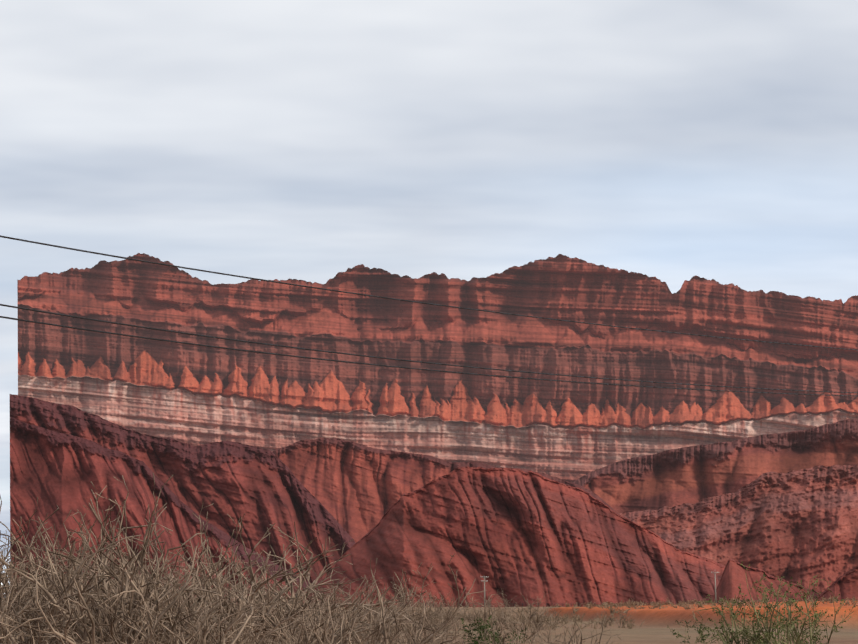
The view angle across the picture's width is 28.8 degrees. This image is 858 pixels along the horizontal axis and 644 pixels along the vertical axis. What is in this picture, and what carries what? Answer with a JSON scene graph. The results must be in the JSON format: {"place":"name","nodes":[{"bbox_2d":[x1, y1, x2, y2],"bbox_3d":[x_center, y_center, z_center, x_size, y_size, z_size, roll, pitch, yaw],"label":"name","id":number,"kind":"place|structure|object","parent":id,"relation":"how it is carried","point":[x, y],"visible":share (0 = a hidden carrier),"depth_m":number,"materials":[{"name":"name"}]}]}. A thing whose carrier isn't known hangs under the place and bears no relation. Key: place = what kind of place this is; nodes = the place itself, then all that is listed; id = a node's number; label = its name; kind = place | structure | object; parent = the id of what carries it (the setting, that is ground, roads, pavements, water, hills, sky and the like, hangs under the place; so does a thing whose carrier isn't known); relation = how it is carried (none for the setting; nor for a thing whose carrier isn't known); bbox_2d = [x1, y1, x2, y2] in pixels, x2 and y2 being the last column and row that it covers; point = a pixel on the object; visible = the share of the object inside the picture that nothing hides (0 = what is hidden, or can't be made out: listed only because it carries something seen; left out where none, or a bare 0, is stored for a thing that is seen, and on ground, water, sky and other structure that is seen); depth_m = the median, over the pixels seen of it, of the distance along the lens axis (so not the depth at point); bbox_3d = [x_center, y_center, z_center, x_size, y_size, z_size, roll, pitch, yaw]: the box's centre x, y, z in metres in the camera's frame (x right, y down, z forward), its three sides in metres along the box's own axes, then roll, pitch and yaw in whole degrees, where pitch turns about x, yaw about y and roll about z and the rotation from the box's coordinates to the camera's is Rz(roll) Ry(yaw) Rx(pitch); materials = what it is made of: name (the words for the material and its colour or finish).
{"place":"outdoors","nodes":[
{"label":"outdoors","id":0,"kind":"place"},
{"bbox_2d":[0,0,857,593],"label":"sky","id":1,"kind":"structure","parent":0,"point":[673,142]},
{"bbox_2d":[17,253,857,482],"bbox_3d":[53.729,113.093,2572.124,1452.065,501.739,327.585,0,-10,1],"label":"cliff rock","id":2,"kind":"object","parent":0,"point":[197,395],"visible":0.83,"depth_m":2624.25,"materials":[{"name":"stone"}]},
{"bbox_2d":[272,438,617,542],"bbox_3d":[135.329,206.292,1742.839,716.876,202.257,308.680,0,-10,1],"label":"hill rock","id":3,"kind":"object","parent":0,"point":[357,491],"visible":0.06,"depth_m":1874.45,"materials":[{"name":"stone"}]},
{"bbox_2d":[236,600,857,643],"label":"terrain","id":4,"kind":"structure","parent":0,"point":[653,629],"depth_m":148.74,"materials":[{"name":"soil"}]},
{"bbox_2d":[148,557,227,610],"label":"dry bush","id":5,"kind":"object","parent":4,"relation":"on","point":[181,573],"visible":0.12,"depth_m":68.26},
{"bbox_2d":[270,586,345,629],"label":"dry bush","id":6,"kind":"object","parent":4,"relation":"on","point":[312,606],"visible":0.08,"depth_m":65.19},
{"bbox_2d":[270,573,347,614],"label":"dry bush","id":7,"kind":"object","parent":4,"relation":"on","point":[320,589],"visible":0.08,"depth_m":66.95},
{"bbox_2d":[329,579,383,636],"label":"dry bush","id":8,"kind":"object","parent":4,"relation":"on","point":[360,599],"visible":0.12,"depth_m":75.28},
{"bbox_2d":[336,576,425,640],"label":"dry bush","id":9,"kind":"object","parent":4,"relation":"on","point":[349,595],"visible":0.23,"depth_m":72.58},
{"bbox_2d":[335,574,431,641],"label":"dry bush","id":10,"kind":"object","parent":4,"relation":"on","point":[409,592],"visible":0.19,"depth_m":77.63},
{"bbox_2d":[388,578,443,640],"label":"dry bush","id":11,"kind":"object","parent":4,"relation":"on","point":[428,609],"visible":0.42,"depth_m":80.91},
{"bbox_2d":[402,596,445,632],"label":"dry bush","id":12,"kind":"object","parent":4,"relation":"on","point":[417,616],"visible":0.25,"depth_m":104.08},
{"bbox_2d":[402,595,453,633],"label":"dry bush","id":13,"kind":"object","parent":4,"relation":"on","point":[434,615],"visible":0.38,"depth_m":106.86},
{"bbox_2d":[415,592,467,631],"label":"dry bush","id":14,"kind":"object","parent":4,"relation":"on","point":[436,611],"visible":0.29,"depth_m":115.53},
{"bbox_2d":[417,594,472,626],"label":"dry bush","id":15,"kind":"object","parent":4,"relation":"on","point":[437,608],"visible":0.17,"depth_m":119.91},
{"bbox_2d":[420,593,477,633],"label":"dry bush","id":16,"kind":"object","parent":4,"relation":"on","point":[444,616],"visible":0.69,"depth_m":107.40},
{"bbox_2d":[433,596,464,627],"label":"dry bush","id":17,"kind":"object","parent":4,"relation":"on","point":[444,610],"visible":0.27,"depth_m":123.45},
{"bbox_2d":[446,608,474,630],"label":"dry bush","id":18,"kind":"object","parent":4,"relation":"on","point":[464,620],"visible":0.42,"depth_m":126.98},
{"bbox_2d":[456,601,487,630],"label":"dry bush","id":19,"kind":"object","parent":4,"relation":"on","point":[472,616],"visible":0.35,"depth_m":142.46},
{"bbox_2d":[463,606,483,630],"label":"dry bush","id":20,"kind":"object","parent":4,"relation":"on","point":[475,618],"visible":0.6,"depth_m":136.30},
{"bbox_2d":[448,588,512,635],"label":"dry bush","id":21,"kind":"object","parent":4,"relation":"on","point":[485,614],"visible":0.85,"depth_m":95.37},
{"bbox_2d":[481,576,487,606],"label":"utility pole","id":22,"kind":"object","parent":4,"relation":"on","point":[484,578],"visible":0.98,"depth_m":555.88,"materials":[{"name":"grey wood"}]},
{"bbox_2d":[471,608,518,629],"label":"dry bush","id":23,"kind":"object","parent":4,"relation":"on","point":[496,617],"visible":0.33,"depth_m":148.44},
{"bbox_2d":[481,604,515,629],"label":"dry bush","id":24,"kind":"object","parent":4,"relation":"on","point":[500,616],"visible":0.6,"depth_m":126.71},
{"bbox_2d":[488,600,517,629],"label":"dry bush","id":25,"kind":"object","parent":4,"relation":"on","point":[503,614],"visible":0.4,"depth_m":145.57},
{"bbox_2d":[497,607,523,629],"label":"dry bush","id":26,"kind":"object","parent":4,"relation":"on","point":[507,625],"visible":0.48,"depth_m":135.70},
{"bbox_2d":[478,591,552,642],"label":"dry bush","id":27,"kind":"object","parent":4,"relation":"on","point":[522,627],"visible":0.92,"depth_m":77.13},
{"bbox_2d":[523,613,540,629],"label":"dry bush","id":28,"kind":"object","parent":4,"relation":"on","point":[530,628],"visible":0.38,"depth_m":145.11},
{"bbox_2d":[526,607,551,629],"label":"dry bush","id":29,"kind":"object","parent":4,"relation":"on","point":[540,618],"visible":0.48,"depth_m":145.69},
{"bbox_2d":[518,593,560,632],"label":"dry bush","id":30,"kind":"object","parent":4,"relation":"on","point":[532,622],"visible":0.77,"depth_m":114.72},
{"bbox_2d":[542,606,563,625],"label":"dry bush","id":31,"kind":"object","parent":4,"relation":"on","point":[553,617],"visible":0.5,"depth_m":178.77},
{"bbox_2d":[393,600,749,606],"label":"grass strip","id":32,"kind":"object","parent":4,"relation":"on","point":[538,604],"visible":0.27,"depth_m":539.67,"materials":[{"name":"grey"}]},
{"bbox_2d":[461,615,731,643],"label":"green shrubs","id":33,"kind":"object","parent":4,"relation":"on","point":[700,628],"visible":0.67,"depth_m":61.13,"materials":[{"name":"green plant"}]},
{"bbox_2d":[592,608,614,627],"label":"dry bush","id":34,"kind":"object","parent":4,"relation":"on","point":[605,624],"visible":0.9,"depth_m":168.60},
{"bbox_2d":[604,605,635,627],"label":"dry bush","id":35,"kind":"object","parent":4,"relation":"on","point":[623,623],"visible":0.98,"depth_m":167.46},
{"bbox_2d":[711,572,718,602],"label":"utility pole","id":36,"kind":"object","parent":4,"relation":"on","point":[715,585],"visible":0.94,"depth_m":557.20,"materials":[{"name":"grey wood"}]},
{"bbox_2d":[573,419,857,513],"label":"hill","id":37,"kind":"structure","parent":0,"point":[680,476],"depth_m":2120.27,"materials":[{"name":"stone"}]},
{"bbox_2d":[619,465,857,592],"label":"hill rock","id":38,"kind":"object","parent":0,"point":[798,526],"visible":0.48,"depth_m":1536.67,"materials":[{"name":"stone"}]},
{"label":"ground","id":39,"kind":"structure","parent":0,"visible":0},
{"bbox_2d":[0,563,66,643],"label":"dry bush","id":40,"kind":"object","parent":39,"relation":"on","point":[3,640],"visible":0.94,"depth_m":28.19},
{"bbox_2d":[0,497,67,634],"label":"dry bush","id":41,"kind":"object","parent":39,"relation":"on","point":[13,587],"visible":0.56,"depth_m":36.33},
{"bbox_2d":[1,547,66,616],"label":"dry bush","id":42,"kind":"object","parent":39,"relation":"on","point":[30,581],"visible":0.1,"depth_m":43.57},
{"bbox_2d":[15,593,56,643],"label":"dry bush","id":43,"kind":"object","parent":39,"relation":"on","point":[44,628],"visible":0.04,"depth_m":38.13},
{"bbox_2d":[1,569,73,643],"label":"dry bush","id":44,"kind":"object","parent":39,"relation":"on","point":[24,598],"visible":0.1,"depth_m":41.43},
{"bbox_2d":[2,590,73,643],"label":"dry bush","id":45,"kind":"object","parent":39,"relation":"on","point":[36,624],"visible":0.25,"depth_m":32.01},
{"bbox_2d":[0,537,77,619],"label":"dry bush","id":46,"kind":"object","parent":39,"relation":"on","point":[46,558],"visible":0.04,"depth_m":55.05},
{"bbox_2d":[2,548,77,587],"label":"dry bush","id":47,"kind":"object","parent":39,"relation":"on","point":[33,566],"visible":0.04,"depth_m":57.27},
{"bbox_2d":[0,496,89,643],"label":"dry bush","id":48,"kind":"object","parent":39,"relation":"on","point":[22,611],"visible":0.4,"depth_m":34.29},
{"bbox_2d":[0,530,91,638],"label":"dry bush","id":49,"kind":"object","parent":39,"relation":"on","point":[22,567],"visible":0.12,"depth_m":49.50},
{"bbox_2d":[5,530,96,616],"bbox_3d":[-11.726,8.273,49.237,4.029,4.270,4.412,-6,-12,31],"label":"dry bush","id":50,"kind":"object","parent":39,"relation":"on","point":[40,564],"visible":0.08,"depth_m":49.52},
{"bbox_2d":[2,552,101,643],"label":"dry bush","id":51,"kind":"object","parent":39,"relation":"on","point":[33,599],"visible":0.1,"depth_m":37.96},
{"bbox_2d":[1,528,124,615],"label":"dry bush","id":52,"kind":"object","parent":39,"relation":"on","point":[56,551],"visible":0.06,"depth_m":50.15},
{"bbox_2d":[1,510,132,641],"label":"dry bush","id":53,"kind":"object","parent":39,"relation":"on","point":[31,556],"visible":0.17,"depth_m":43.25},
{"bbox_2d":[29,579,117,643],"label":"dry bush","id":54,"kind":"object","parent":39,"relation":"on","point":[71,628],"visible":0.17,"depth_m":35.03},
{"bbox_2d":[0,493,190,643],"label":"dry bush","id":55,"kind":"object","parent":39,"relation":"on","point":[59,601],"visible":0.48,"depth_m":31.63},
{"bbox_2d":[1,526,195,636],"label":"dry bush","id":56,"kind":"object","parent":39,"relation":"on","point":[164,577],"visible":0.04,"depth_m":45.13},
{"bbox_2d":[0,502,204,643],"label":"dry bush","id":57,"kind":"object","parent":39,"relation":"on","point":[164,561],"visible":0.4,"depth_m":35.63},
{"bbox_2d":[0,526,204,642],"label":"dry bush","id":58,"kind":"object","parent":39,"relation":"on","point":[44,576],"visible":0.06,"depth_m":40.28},
{"bbox_2d":[39,521,169,611],"bbox_3d":[-8.829,7.886,47.280,3.495,4.462,4.296,-4,-11,20],"label":"dry bush","id":59,"kind":"object","parent":39,"relation":"on","point":[113,560],"visible":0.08,"depth_m":47.89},
{"bbox_2d":[9,536,205,643],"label":"dry bush","id":60,"kind":"object","parent":39,"relation":"on","point":[147,585],"visible":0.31,"depth_m":32.32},
{"bbox_2d":[0,499,221,643],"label":"dry bush","id":61,"kind":"object","parent":39,"relation":"on","point":[65,636],"visible":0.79,"depth_m":30.22,"materials":[{"name":"plant"}]},
{"bbox_2d":[8,505,214,635],"bbox_3d":[-7.182,6.217,37.776,5.336,4.372,5.370,8,-13,-39],"label":"dry bush","id":62,"kind":"object","parent":39,"relation":"on","point":[139,559],"visible":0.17,"depth_m":38.13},
{"bbox_2d":[0,473,231,643],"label":"dry bush","id":63,"kind":"object","parent":39,"relation":"on","point":[139,586],"visible":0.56,"depth_m":31.18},
{"bbox_2d":[30,569,207,643],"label":"dry bush","id":64,"kind":"object","parent":39,"relation":"on","point":[98,634],"visible":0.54,"depth_m":29.71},
{"bbox_2d":[10,417,309,602],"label":"slope rock","id":65,"kind":"object","parent":39,"relation":"on","point":[51,470],"visible":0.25,"depth_m":1161.54,"materials":[{"name":"stone"}]},
{"bbox_2d":[66,555,262,643],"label":"dry bush","id":66,"kind":"object","parent":39,"relation":"on","point":[193,626],"visible":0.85,"depth_m":29.03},
{"bbox_2d":[63,550,274,642],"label":"dry bush","id":67,"kind":"object","parent":39,"relation":"on","point":[162,598],"visible":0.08,"depth_m":35.69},
{"bbox_2d":[24,519,315,643],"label":"dry bush","id":68,"kind":"object","parent":39,"relation":"on","point":[191,595],"visible":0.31,"depth_m":37.17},
{"bbox_2d":[114,539,231,625],"bbox_3d":[-8.500,9.303,55.047,4.518,4.341,3.591,2,-10,-10],"label":"dry bush","id":69,"kind":"object","parent":39,"relation":"on","point":[176,574],"visible":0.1,"depth_m":55.26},
{"bbox_2d":[95,599,251,643],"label":"dry bush","id":70,"kind":"object","parent":39,"relation":"on","point":[122,627],"visible":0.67,"depth_m":28.60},
{"bbox_2d":[153,549,200,602],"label":"dry bush","id":71,"kind":"object","parent":39,"relation":"on","point":[167,570],"depth_m":70.99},
{"bbox_2d":[10,394,354,583],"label":"ridge rock","id":72,"kind":"object","parent":39,"relation":"on","point":[263,489],"visible":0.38,"depth_m":1369.89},
{"bbox_2d":[85,566,283,643],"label":"dry bush","id":73,"kind":"object","parent":39,"relation":"on","point":[234,622],"visible":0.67,"depth_m":29.79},
{"bbox_2d":[108,553,285,642],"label":"dry bush","id":74,"kind":"object","parent":39,"relation":"on","point":[207,592],"visible":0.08,"depth_m":46.41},
{"bbox_2d":[162,547,237,621],"bbox_3d":[-8.714,9.841,57.872,5.737,4.160,4.755,8,-13,-40],"label":"dry bush","id":75,"kind":"object","parent":39,"relation":"on","point":[196,580],"visible":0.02,"depth_m":58.76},
{"bbox_2d":[87,571,336,643],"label":"dry bush","id":76,"kind":"object","parent":39,"relation":"on","point":[218,632],"visible":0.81,"depth_m":29.14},
{"bbox_2d":[124,503,308,639],"bbox_3d":[-6.128,7.406,45.687,5.197,4.787,5.301,6,-11,-29],"label":"dry bush","id":77,"kind":"object","parent":39,"relation":"on","point":[223,559],"visible":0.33,"depth_m":45.68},
{"bbox_2d":[163,584,287,643],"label":"dry bush","id":78,"kind":"object","parent":39,"relation":"on","point":[210,631],"visible":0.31,"depth_m":37.49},
{"bbox_2d":[170,553,305,622],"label":"dry bush","id":79,"kind":"object","parent":39,"relation":"on","point":[230,581],"visible":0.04,"depth_m":70.69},
{"bbox_2d":[177,596,301,643],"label":"dry bush","id":80,"kind":"object","parent":39,"relation":"on","point":[234,626],"visible":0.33,"depth_m":32.76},
{"bbox_2d":[176,554,324,643],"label":"dry bush","id":81,"kind":"object","parent":39,"relation":"on","point":[238,601],"visible":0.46,"depth_m":38.06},
{"bbox_2d":[160,537,346,640],"bbox_3d":[-7.037,9.659,57.291,6.994,4.320,5.091,6,-11,-29],"label":"dry bush","id":82,"kind":"object","parent":39,"relation":"on","point":[248,574],"visible":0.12,"depth_m":57.33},
{"bbox_2d":[169,542,364,643],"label":"dry bush","id":83,"kind":"object","parent":39,"relation":"on","point":[291,578],"visible":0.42,"depth_m":43.57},
{"bbox_2d":[235,592,320,643],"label":"dry bush","id":84,"kind":"object","parent":39,"relation":"on","point":[283,624],"visible":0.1,"depth_m":44.20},
{"bbox_2d":[217,592,347,643],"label":"dry bush","id":85,"kind":"object","parent":39,"relation":"on","point":[297,640],"visible":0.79,"depth_m":31.16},
{"bbox_2d":[219,560,384,643],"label":"dry bush","id":86,"kind":"object","parent":39,"relation":"on","point":[346,629],"visible":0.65,"depth_m":33.23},
{"bbox_2d":[180,521,426,643],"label":"dry bush","id":87,"kind":"object","parent":39,"relation":"on","point":[314,584],"visible":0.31,"depth_m":45.63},
{"bbox_2d":[175,516,442,643],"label":"dry bush","id":88,"kind":"object","parent":39,"relation":"on","point":[269,611],"visible":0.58,"depth_m":40.16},
{"bbox_2d":[233,579,393,643],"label":"dry bush","id":89,"kind":"object","parent":39,"relation":"on","point":[322,639],"visible":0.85,"depth_m":31.06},
{"bbox_2d":[292,611,341,643],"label":"dry bush","id":90,"kind":"object","parent":39,"relation":"on","point":[321,626],"visible":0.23,"depth_m":43.70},
{"bbox_2d":[296,582,356,627],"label":"dry bush","id":91,"kind":"object","parent":39,"relation":"on","point":[326,604],"visible":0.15,"depth_m":69.65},
{"bbox_2d":[231,527,430,641],"bbox_3d":[-3.243,8.237,49.055,5.399,4.286,6.223,6,-11,-30],"label":"dry bush","id":92,"kind":"object","parent":39,"relation":"on","point":[308,578],"visible":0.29,"depth_m":48.89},
{"bbox_2d":[245,589,432,643],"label":"dry bush","id":93,"kind":"object","parent":39,"relation":"on","point":[318,641],"visible":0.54,"depth_m":33.16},
{"bbox_2d":[313,592,385,643],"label":"dry bush","id":94,"kind":"object","parent":39,"relation":"on","point":[346,612],"visible":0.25,"depth_m":51.18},
{"bbox_2d":[315,598,393,643],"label":"dry bush","id":95,"kind":"object","parent":39,"relation":"on","point":[356,620],"visible":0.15,"depth_m":51.82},
{"bbox_2d":[321,582,429,643],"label":"dry bush","id":96,"kind":"object","parent":39,"relation":"on","point":[384,613],"visible":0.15,"depth_m":56.26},
{"bbox_2d":[338,608,426,643],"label":"dry bush","id":97,"kind":"object","parent":39,"relation":"on","point":[390,630],"visible":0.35,"depth_m":45.86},
{"bbox_2d":[346,572,429,643],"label":"dry bush","id":98,"kind":"object","parent":39,"relation":"on","point":[405,614],"visible":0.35,"depth_m":62.80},
{"bbox_2d":[314,554,485,643],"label":"dry bush","id":99,"kind":"object","parent":39,"relation":"on","point":[384,628],"visible":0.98,"depth_m":30.90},
{"bbox_2d":[364,609,454,643],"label":"dry bush","id":100,"kind":"object","parent":39,"relation":"on","point":[395,631],"visible":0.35,"depth_m":40.47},
{"bbox_2d":[387,623,455,643],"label":"dry bush","id":101,"kind":"object","parent":39,"relation":"on","point":[413,636],"visible":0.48,"depth_m":38.57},
{"bbox_2d":[370,621,472,643],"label":"dry bush","id":102,"kind":"object","parent":39,"relation":"on","point":[415,633],"visible":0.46,"depth_m":39.23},
{"bbox_2d":[376,609,474,643],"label":"dry bush","id":103,"kind":"object","parent":39,"relation":"on","point":[426,629],"visible":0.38,"depth_m":45.69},
{"bbox_2d":[387,611,467,643],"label":"dry bush","id":104,"kind":"object","parent":39,"relation":"on","point":[461,641],"visible":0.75,"depth_m":31.03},
{"bbox_2d":[0,235,856,395],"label":"power lines","id":105,"kind":"object","parent":39,"relation":"on","point":[375,356],"visible":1,"depth_m":30.74,"materials":[{"name":"grey metal"}]},
{"bbox_2d":[404,612,466,643],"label":"dry bush","id":106,"kind":"object","parent":39,"relation":"on","point":[439,625],"visible":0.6,"depth_m":43.37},
{"bbox_2d":[424,622,458,643],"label":"dry bush","id":107,"kind":"object","parent":39,"relation":"on","point":[444,635],"visible":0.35,"depth_m":40.84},
{"bbox_2d":[462,623,526,643],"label":"dry bush","id":108,"kind":"object","parent":39,"relation":"on","point":[495,635],"visible":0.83,"depth_m":42.78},
{"bbox_2d":[306,466,725,606],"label":"hill","id":109,"kind":"structure","parent":39,"relation":"on","point":[514,534],"depth_m":944.47,"materials":[{"name":"stone"}]},
{"bbox_2d":[479,622,559,643],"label":"dry bush","id":110,"kind":"object","parent":39,"relation":"on","point":[513,641],"visible":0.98,"depth_m":30.72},
{"bbox_2d":[492,605,578,643],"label":"dry bush","id":111,"kind":"object","parent":39,"relation":"on","point":[529,634],"visible":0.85,"depth_m":35.40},
{"bbox_2d":[542,633,614,643],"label":"dry bush","id":112,"kind":"object","parent":39,"relation":"on","point":[577,638],"visible":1,"depth_m":27.11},
{"bbox_2d":[536,611,623,643],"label":"dry bush","id":113,"kind":"object","parent":39,"relation":"on","point":[581,642],"visible":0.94,"depth_m":37.26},
{"bbox_2d":[391,595,857,629],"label":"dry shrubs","id":114,"kind":"object","parent":39,"relation":"on","point":[684,604],"visible":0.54,"depth_m":284.26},
{"bbox_2d":[704,558,820,603],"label":"hill","id":115,"kind":"structure","parent":39,"relation":"on","point":[735,574],"depth_m":823.61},
{"bbox_2d":[695,561,857,643],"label":"mesquite bush twigs","id":116,"kind":"object","parent":39,"relation":"on","point":[767,636],"visible":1,"depth_m":45.01,"materials":[{"name":"green plant"}]},
{"bbox_2d":[813,565,857,600],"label":"slope rock","id":117,"kind":"object","parent":39,"relation":"on","point":[845,585],"visible":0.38,"depth_m":816.56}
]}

